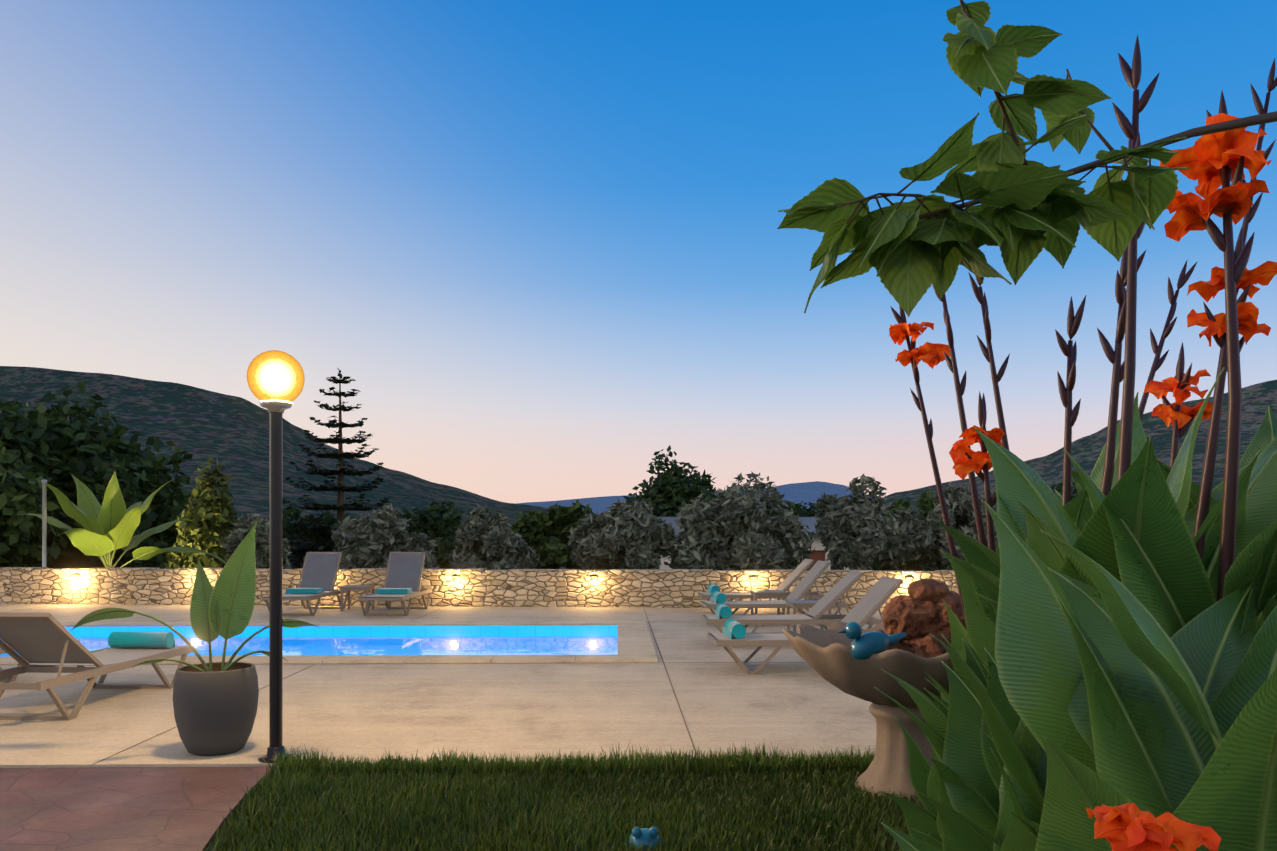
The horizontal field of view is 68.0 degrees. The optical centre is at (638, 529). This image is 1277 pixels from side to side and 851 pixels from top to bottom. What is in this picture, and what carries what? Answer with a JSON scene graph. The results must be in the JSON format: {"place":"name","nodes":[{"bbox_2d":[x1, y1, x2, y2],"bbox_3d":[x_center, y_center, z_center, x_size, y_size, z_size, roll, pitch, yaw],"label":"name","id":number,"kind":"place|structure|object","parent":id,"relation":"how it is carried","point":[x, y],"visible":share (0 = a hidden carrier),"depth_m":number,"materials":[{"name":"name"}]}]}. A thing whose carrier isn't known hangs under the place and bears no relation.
{"place":"outdoors","nodes":[
{"label":"outdoors","id":0,"kind":"place"},
{"bbox_2d":[0,366,586,527],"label":"hill","id":1,"kind":"structure","parent":0,"point":[230,432],"depth_m":456.82,"materials":[{"name":"green plant"}]},
{"bbox_2d":[0,604,882,767],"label":"pool deck","id":2,"kind":"structure","parent":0,"point":[794,700],"depth_m":7.08,"materials":[{"name":"concrete"}]},
{"bbox_2d":[0,641,24,681],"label":"lounger","id":3,"kind":"object","parent":2,"relation":"on","point":[2,651],"visible":0.17,"depth_m":8.16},
{"bbox_2d":[0,613,192,719],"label":"lounger","id":4,"kind":"object","parent":2,"relation":"on","point":[44,642],"visible":0.98,"depth_m":6.84,"materials":[{"name":"beige fabric"}]},
{"bbox_2d":[70,520,319,755],"bbox_3d":[-2.628,0.628,5.617,1.523,1.375,0.495,0,0,-1],"label":"potted plant","id":5,"kind":"object","parent":2,"relation":"on","point":[215,705],"visible":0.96,"depth_m":5.59,"materials":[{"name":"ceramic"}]},
{"bbox_2d":[247,350,304,762],"bbox_3d":[-2.078,0.145,5.423,0.312,2.341,0.312,0,0,-1],"label":"globe lamp post","id":6,"kind":"object","parent":2,"relation":"on","point":[275,379],"visible":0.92,"depth_m":5.39,"materials":[{"name":"black metal"}]},
{"bbox_2d":[262,552,350,615],"bbox_3d":[-5.254,0.844,15.095,0.660,0.945,1.950,0,0,3],"label":"lounger","id":7,"kind":"object","parent":2,"relation":"on","point":[319,571],"visible":0.85,"depth_m":15.46,"materials":[{"name":"grey fabric"}]},
{"bbox_2d":[0,621,657,663],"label":"pool coping","id":8,"kind":"object","parent":2,"relation":"on","point":[634,642],"visible":0.75,"depth_m":9.69,"materials":[{"name":"beige stone"}]},
{"bbox_2d":[65,625,616,631],"bbox_3d":[-5.222,2.041,11.247,10.000,1.450,3.260,0,0,-1],"label":"pool shell","id":9,"kind":"object","parent":2,"relation":"on","point":[378,628],"depth_m":12.92},
{"bbox_2d":[0,631,617,656],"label":"pool water","id":10,"kind":"structure","parent":9,"relation":"in","point":[461,643],"depth_m":11.55,"materials":[{"name":"blue liquid"}]},
{"bbox_2d":[339,585,375,610],"bbox_3d":[-4.574,1.115,15.414,0.460,0.398,0.460,0,0,-1],"label":"side table","id":11,"kind":"object","parent":2,"relation":"on","point":[349,588],"visible":0.83,"depth_m":15.20,"materials":[{"name":"wood"}]},
{"bbox_2d":[358,552,431,615],"bbox_3d":[-3.839,0.844,15.058,0.660,0.945,1.950,0,0,1],"label":"lounger","id":12,"kind":"object","parent":2,"relation":"on","point":[404,571],"visible":1,"depth_m":15.41,"materials":[{"name":"grey fabric"}]},
{"bbox_2d":[1,604,881,763],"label":"deck joints","id":13,"kind":"object","parent":2,"relation":"on","point":[472,663],"visible":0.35,"depth_m":9.21,"materials":[{"name":"grey"}]},
{"bbox_2d":[0,567,958,608],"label":"garden wall","id":14,"kind":"structure","parent":2,"relation":"on","point":[485,587],"depth_m":16.15,"materials":[{"name":"stone"}]},
{"bbox_2d":[72,573,79,578],"bbox_3d":[-9.854,0.808,16.553,0.149,0.106,0.084,0,0,-1],"label":"wall lamp","id":15,"kind":"object","parent":14,"relation":"attached to","point":[75,575],"visible":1,"depth_m":16.57,"materials":[{"name":"white metal"}]},
{"bbox_2d":[452,574,459,579],"bbox_3d":[-3.111,0.808,16.127,0.149,0.106,0.084,0,0,-1],"label":"wall lamp","id":16,"kind":"object","parent":14,"relation":"attached to","point":[455,576],"visible":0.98,"depth_m":16.13,"materials":[{"name":"white metal"}]},
{"bbox_2d":[590,574,598,579],"bbox_3d":[-0.747,0.808,15.978,0.149,0.106,0.084,0,0,-1],"label":"wall lamp","id":17,"kind":"object","parent":14,"relation":"attached to","point":[594,576],"visible":1,"depth_m":15.99,"materials":[{"name":"white metal"}]},
{"bbox_2d":[749,575,757,580],"bbox_3d":[1.928,0.808,15.809,0.149,0.106,0.084,0,0,-1],"label":"wall lamp","id":18,"kind":"object","parent":14,"relation":"attached to","point":[753,577],"visible":1,"depth_m":15.83,"materials":[{"name":"white metal"}]},
{"bbox_2d":[904,575,913,581],"bbox_3d":[4.483,0.808,15.647,0.149,0.106,0.084,0,0,-1],"label":"wall lamp","id":19,"kind":"object","parent":14,"relation":"attached to","point":[908,578],"visible":0.98,"depth_m":15.67,"materials":[{"name":"white metal"}]},
{"bbox_2d":[698,559,824,613],"bbox_3d":[1.937,0.890,14.865,1.950,0.851,0.660,0,0,-2],"label":"lounger","id":20,"kind":"object","parent":2,"relation":"on","point":[791,578],"visible":0.69,"depth_m":14.67,"materials":[{"name":"grey fabric"}]},
{"bbox_2d":[750,590,785,613],"bbox_3d":[1.912,1.115,14.023,0.460,0.398,0.460,0,0,-1],"label":"side table","id":21,"kind":"object","parent":2,"relation":"on","point":[778,594],"visible":0.69,"depth_m":13.81,"materials":[{"name":"wood"}]},
{"bbox_2d":[700,560,848,625],"bbox_3d":[1.861,0.877,13.120,1.950,0.877,0.660,0,0,-4],"label":"lounger","id":22,"kind":"object","parent":2,"relation":"on","point":[717,597],"visible":0.6,"depth_m":12.94,"materials":[{"name":"grey fabric"}]},
{"bbox_2d":[702,570,880,647],"bbox_3d":[1.734,0.899,10.885,1.950,0.833,0.660,0,0,0],"label":"lounger","id":23,"kind":"object","parent":2,"relation":"on","point":[813,615],"visible":0.71,"depth_m":10.67,"materials":[{"name":"beige fabric"}]},
{"bbox_2d":[707,576,903,674],"bbox_3d":[1.662,0.886,8.940,1.950,0.860,0.660,0,0,-3],"label":"lounger","id":24,"kind":"object","parent":2,"relation":"on","point":[734,634],"visible":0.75,"depth_m":8.77,"materials":[{"name":"beige fabric"}]},
{"bbox_2d":[785,600,830,631],"bbox_3d":[2.161,1.115,12.028,0.500,0.398,0.500,0,0,-1],"label":"side table","id":25,"kind":"object","parent":2,"relation":"on","point":[794,604],"visible":0.5,"depth_m":11.88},
{"bbox_2d":[96,549,934,850],"bbox_3d":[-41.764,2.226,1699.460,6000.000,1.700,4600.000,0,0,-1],"label":"ground","id":26,"kind":"structure","parent":0,"point":[600,785],"depth_m":4.58,"materials":[{"name":"green plant"}]},
{"bbox_2d":[0,397,37,410],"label":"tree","id":27,"kind":"object","parent":26,"relation":"on","point":[16,402],"depth_m":40.07,"materials":[{"name":"green plant"}]},
{"bbox_2d":[0,433,67,567],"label":"tree","id":28,"kind":"object","parent":26,"relation":"on","point":[20,540],"visible":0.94,"depth_m":27.11,"materials":[{"name":"green plant"}]},
{"bbox_2d":[42,479,46,566],"bbox_3d":[-12.349,1.016,19.661,0.180,4.120,0.180,0,0,-1],"label":"steel post","id":29,"kind":"object","parent":26,"relation":"on","point":[44,522],"visible":0.38,"depth_m":19.63,"materials":[{"name":"grey metal"}]},
{"bbox_2d":[0,379,192,567],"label":"tree","id":30,"kind":"object","parent":26,"relation":"on","point":[56,449],"visible":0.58,"depth_m":30.52,"materials":[{"name":"green plant"}]},
{"bbox_2d":[20,472,225,567],"bbox_3d":[-11.874,0.900,21.640,3.711,4.366,4.321,0,0,-42],"label":"banana plant","id":31,"kind":"object","parent":26,"relation":"on","point":[110,525],"visible":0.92,"depth_m":20.91,"materials":[{"name":"green plant"}]},
{"bbox_2d":[0,766,273,850],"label":"red paving","id":32,"kind":"structure","parent":26,"relation":"on","point":[119,809],"depth_m":4.55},
{"bbox_2d":[91,425,188,567],"bbox_3d":[-20.599,-0.429,36.244,6.011,7.474,6.056,0,0,-34],"label":"tree","id":33,"kind":"object","parent":26,"relation":"on","point":[165,486],"depth_m":36.66,"materials":[{"name":"green plant"}]},
{"bbox_2d":[112,493,190,568],"bbox_3d":[-16.924,0.960,33.196,3.188,4.655,3.924,0,0,-1],"label":"bush","id":34,"kind":"object","parent":26,"relation":"on","point":[169,510],"visible":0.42,"depth_m":32.48,"materials":[{"name":"green plant"}]},
{"bbox_2d":[164,455,237,568],"bbox_3d":[-11.311,0.648,25.259,2.438,5.286,1.990,0,0,-1],"label":"thuja","id":35,"kind":"object","parent":26,"relation":"on","point":[210,511],"visible":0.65,"depth_m":24.75,"materials":[{"name":"green plant"}]},
{"bbox_2d":[165,482,239,529],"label":"tree trunk","id":36,"kind":"object","parent":26,"relation":"on","point":[237,516],"depth_m":42.61,"materials":[{"name":"green plant"}]},
{"bbox_2d":[220,512,296,568],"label":"bush","id":37,"kind":"object","parent":26,"relation":"on","point":[244,527],"visible":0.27,"depth_m":23.07,"materials":[{"name":"green plant"}]},
{"bbox_2d":[283,507,336,565],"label":"bush","id":38,"kind":"object","parent":26,"relation":"on","point":[318,535],"visible":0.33,"depth_m":39.30,"materials":[{"name":"green plant"}]},
{"bbox_2d":[283,367,397,568],"bbox_3d":[-11.622,-1.643,37.366,5.888,9.440,5.390,0,0,-1],"label":"pine","id":39,"kind":"object","parent":26,"relation":"on","point":[341,488],"visible":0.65,"depth_m":36.72,"materials":[{"name":"green plant"}]},
{"bbox_2d":[331,503,440,568],"bbox_3d":[-6.899,1.277,26.111,3.007,4.037,3.022,0,0,-1],"label":"bush","id":40,"kind":"object","parent":26,"relation":"on","point":[375,540],"visible":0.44,"depth_m":25.50,"materials":[{"name":"green plant"}]},
{"bbox_2d":[402,501,464,568],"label":"bush","id":41,"kind":"object","parent":26,"relation":"on","point":[437,524],"visible":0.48,"depth_m":39.08,"materials":[{"name":"green plant"}]},
{"bbox_2d":[447,504,540,569],"bbox_3d":[-4.085,1.273,26.497,2.539,4.038,2.678,0,0,29],"label":"bush","id":42,"kind":"object","parent":26,"relation":"on","point":[489,541],"visible":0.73,"depth_m":26.18,"materials":[{"name":"green plant"}]},
{"bbox_2d":[510,499,594,569],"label":"bush","id":43,"kind":"object","parent":26,"relation":"on","point":[544,535],"visible":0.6,"depth_m":41.26,"materials":[{"name":"green plant"}]},
{"bbox_2d":[566,498,677,569],"bbox_3d":[-0.504,1.177,27.537,3.033,4.216,3.200,0,0,-18],"label":"bush","id":44,"kind":"object","parent":26,"relation":"on","point":[620,534],"visible":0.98,"depth_m":26.68,"materials":[{"name":"green plant"}]},
{"bbox_2d":[623,827,664,850],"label":"frog figurine","id":45,"kind":"object","parent":26,"relation":"on","point":[638,835],"visible":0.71,"depth_m":3.98,"materials":[{"name":"blue ceramic"}]},
{"bbox_2d":[622,445,718,516],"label":"tree","id":46,"kind":"object","parent":26,"relation":"on","point":[666,492],"visible":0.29,"depth_m":45.03,"materials":[{"name":"green plant"}]},
{"bbox_2d":[664,471,814,571],"bbox_3d":[2.945,0.801,26.968,4.393,4.975,4.200,0,0,-1],"label":"bush","id":47,"kind":"object","parent":26,"relation":"on","point":[744,528],"visible":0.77,"depth_m":26.03,"materials":[{"name":"green plant"}]},
{"bbox_2d":[659,517,848,570],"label":"house","id":48,"kind":"structure","parent":26,"relation":"on","point":[817,554],"depth_m":40.12,"materials":[{"name":"paint"}]},
{"bbox_2d":[773,500,817,517],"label":"tree","id":49,"kind":"object","parent":26,"relation":"on","point":[803,511],"depth_m":43.50,"materials":[{"name":"green plant"}]},
{"bbox_2d":[811,474,935,570],"bbox_3d":[6.819,0.802,27.906,3.584,4.955,3.701,0,0,-1],"label":"bush","id":50,"kind":"object","parent":26,"relation":"on","point":[856,531],"visible":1,"depth_m":27.27,"materials":[{"name":"green plant"}]},
{"bbox_2d":[783,579,966,801],"bbox_3d":[1.380,0.828,4.986,1.199,1.137,1.197,0,0,-1],"label":"bath","id":51,"kind":"object","parent":26,"relation":"on","point":[854,658],"visible":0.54,"depth_m":4.82,"materials":[{"name":"beige stone"}]},
{"bbox_2d":[871,490,937,570],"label":"bush","id":52,"kind":"object","parent":26,"relation":"on","point":[924,499],"visible":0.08,"depth_m":45.89,"materials":[{"name":"green plant"}]},
{"bbox_2d":[880,791,939,843],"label":"canna","id":53,"kind":"object","parent":26,"relation":"on","point":[917,817],"visible":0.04,"depth_m":3.10,"materials":[{"name":"green plant"}]},
{"bbox_2d":[894,716,941,816],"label":"leaf","id":54,"kind":"object","parent":26,"relation":"on","point":[924,774],"visible":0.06,"depth_m":3.53,"materials":[{"name":"green plant"}]},
{"bbox_2d":[889,305,966,703],"bbox_3d":[1.456,0.197,3.991,0.668,2.358,0.626,0,0,-43],"label":"canna","id":55,"kind":"object","parent":26,"relation":"on","point":[931,355],"visible":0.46,"depth_m":4.00,"materials":[{"name":"orange plant"}]},
{"bbox_2d":[874,669,998,850],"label":"canna","id":56,"kind":"object","parent":26,"relation":"on","point":[934,715],"visible":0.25,"depth_m":2.79,"materials":[{"name":"green plant"}]},
{"bbox_2d":[914,482,997,569],"bbox_3d":[9.420,0.909,28.406,2.816,4.743,3.122,0,0,-1],"label":"tree","id":57,"kind":"object","parent":26,"relation":"on","point":[959,505],"visible":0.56,"depth_m":27.68,"materials":[{"name":"green plant"}]},
{"bbox_2d":[932,283,986,694],"bbox_3d":[1.548,0.129,3.672,0.646,2.494,0.721,0,0,40],"label":"canna","id":58,"kind":"object","parent":26,"relation":"on","point":[958,631],"visible":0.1,"depth_m":3.69,"materials":[{"name":"brown plant"}]},
{"bbox_2d":[881,633,1046,850],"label":"canna","id":59,"kind":"object","parent":26,"relation":"on","point":[1023,756],"visible":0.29,"depth_m":2.22,"materials":[{"name":"green plant"}]},
{"bbox_2d":[929,391,1005,690],"bbox_3d":[1.386,0.446,3.370,0.676,1.860,0.654,0,0,-1],"label":"canna","id":60,"kind":"object","parent":26,"relation":"on","point":[966,459],"visible":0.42,"depth_m":3.32,"materials":[{"name":"orange plant"}]},
{"bbox_2d":[917,647,1020,850],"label":"canna","id":61,"kind":"object","parent":26,"relation":"on","point":[969,822],"visible":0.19,"depth_m":2.62,"materials":[{"name":"green plant"}]},
{"bbox_2d":[975,592,997,608],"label":"canna","id":62,"kind":"object","parent":26,"relation":"on","point":[993,602],"visible":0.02,"depth_m":2.54,"materials":[{"name":"green plant"}]},
{"bbox_2d":[969,273,1009,555],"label":"canna","id":63,"kind":"object","parent":26,"relation":"on","point":[987,351],"visible":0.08,"depth_m":3.79,"materials":[{"name":"brown plant"}]},
{"bbox_2d":[940,295,1093,665],"bbox_3d":[1.502,0.319,3.016,0.849,2.115,0.923,0,0,40],"label":"canna","id":64,"kind":"object","parent":26,"relation":"on","point":[981,628],"visible":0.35,"depth_m":3.01,"materials":[{"name":"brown plant"}]},
{"bbox_2d":[931,245,1189,675],"bbox_3d":[1.349,0.274,2.634,0.826,2.205,0.805,0,0,44],"label":"canna","id":65,"kind":"object","parent":26,"relation":"on","point":[1103,476],"visible":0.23,"depth_m":2.72,"materials":[{"name":"brown plant"}]},
{"bbox_2d":[1050,479,1077,499],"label":"tree","id":66,"kind":"object","parent":26,"relation":"on","point":[1060,487],"depth_m":44.54,"materials":[{"name":"green plant"}]},
{"bbox_2d":[941,35,1224,766],"bbox_3d":[1.249,0.061,2.504,0.900,2.629,0.692,0,0,-31],"label":"canna","id":67,"kind":"object","parent":26,"relation":"on","point":[1146,501],"visible":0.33,"depth_m":2.32,"materials":[{"name":"green plant"}]},
{"bbox_2d":[984,501,1256,850],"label":"canna","id":68,"kind":"object","parent":26,"relation":"on","point":[1039,669],"visible":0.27,"depth_m":1.95,"materials":[{"name":"green plant"}]},
{"bbox_2d":[1071,342,1222,522],"bbox_3d":[1.774,0.371,3.240,0.973,2.010,0.655,0,0,24],"label":"canna","id":69,"kind":"object","parent":26,"relation":"on","point":[1178,416],"visible":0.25,"depth_m":3.18,"materials":[{"name":"orange plant"}]},
{"bbox_2d":[1054,450,1260,568],"bbox_3d":[1.533,0.582,2.928,0.793,1.588,1.059,0,0,9],"label":"canna","id":70,"kind":"object","parent":26,"relation":"on","point":[1211,526],"visible":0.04,"depth_m":2.62,"materials":[{"name":"green plant"}]},
{"bbox_2d":[1040,530,1276,850],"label":"canna","id":71,"kind":"object","parent":26,"relation":"on","point":[1158,734],"visible":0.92,"depth_m":1.81,"materials":[{"name":"green plant"}]},
{"bbox_2d":[1139,260,1197,419],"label":"canna","id":72,"kind":"object","parent":26,"relation":"on","point":[1183,278],"visible":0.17,"depth_m":4.07,"materials":[{"name":"brown plant"}]},
{"bbox_2d":[1064,91,1276,637],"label":"canna","id":73,"kind":"object","parent":26,"relation":"on","point":[1213,162],"visible":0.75,"depth_m":2.10,"materials":[{"name":"orange plant"}]},
{"bbox_2d":[1077,227,1276,600],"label":"canna","id":74,"kind":"object","parent":26,"relation":"on","point":[1261,512],"visible":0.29,"depth_m":2.62,"materials":[{"name":"orange plant"}]},
{"bbox_2d":[1157,460,1215,513],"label":"canna","id":75,"kind":"object","parent":26,"relation":"on","point":[1194,490],"depth_m":3.00,"materials":[{"name":"green plant"}]},
{"bbox_2d":[1200,58,1276,485],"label":"canna","id":76,"kind":"object","parent":26,"relation":"on","point":[1271,86],"visible":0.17,"depth_m":3.78,"materials":[{"name":"brown plant"}]},
{"bbox_2d":[1239,529,1276,638],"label":"canna","id":77,"kind":"object","parent":26,"relation":"on","point":[1265,581],"visible":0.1,"depth_m":2.05,"materials":[{"name":"green plant"}]},
{"bbox_2d":[1239,405,1276,469],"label":"canna","id":78,"kind":"object","parent":26,"relation":"on","point":[1265,436],"visible":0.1,"depth_m":3.15,"materials":[{"name":"green plant"}]},
{"bbox_2d":[0,0,1276,503],"label":"sky","id":79,"kind":"structure","parent":0,"point":[544,253],"materials":[{"name":"blue"}]},
{"bbox_2d":[516,481,882,513],"bbox_3d":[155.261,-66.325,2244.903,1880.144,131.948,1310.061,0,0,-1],"label":"hill","id":80,"kind":"structure","parent":0,"point":[805,492],"depth_m":2495.05,"materials":[{"name":"blue"}]},
{"bbox_2d":[777,0,1276,316],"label":"tree branch","id":81,"kind":"object","parent":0,"point":[1024,213],"visible":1,"depth_m":1.36,"materials":[{"name":"green plant"}]},
{"bbox_2d":[883,380,1276,512],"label":"hill","id":82,"kind":"structure","parent":0,"point":[1258,399],"depth_m":573.16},
{"bbox_2d":[1085,803,1221,850],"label":"canna blooms","id":83,"kind":"object","parent":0,"point":[1128,827],"visible":1,"depth_m":0.90,"materials":[{"name":"orange plant"}]}
]}

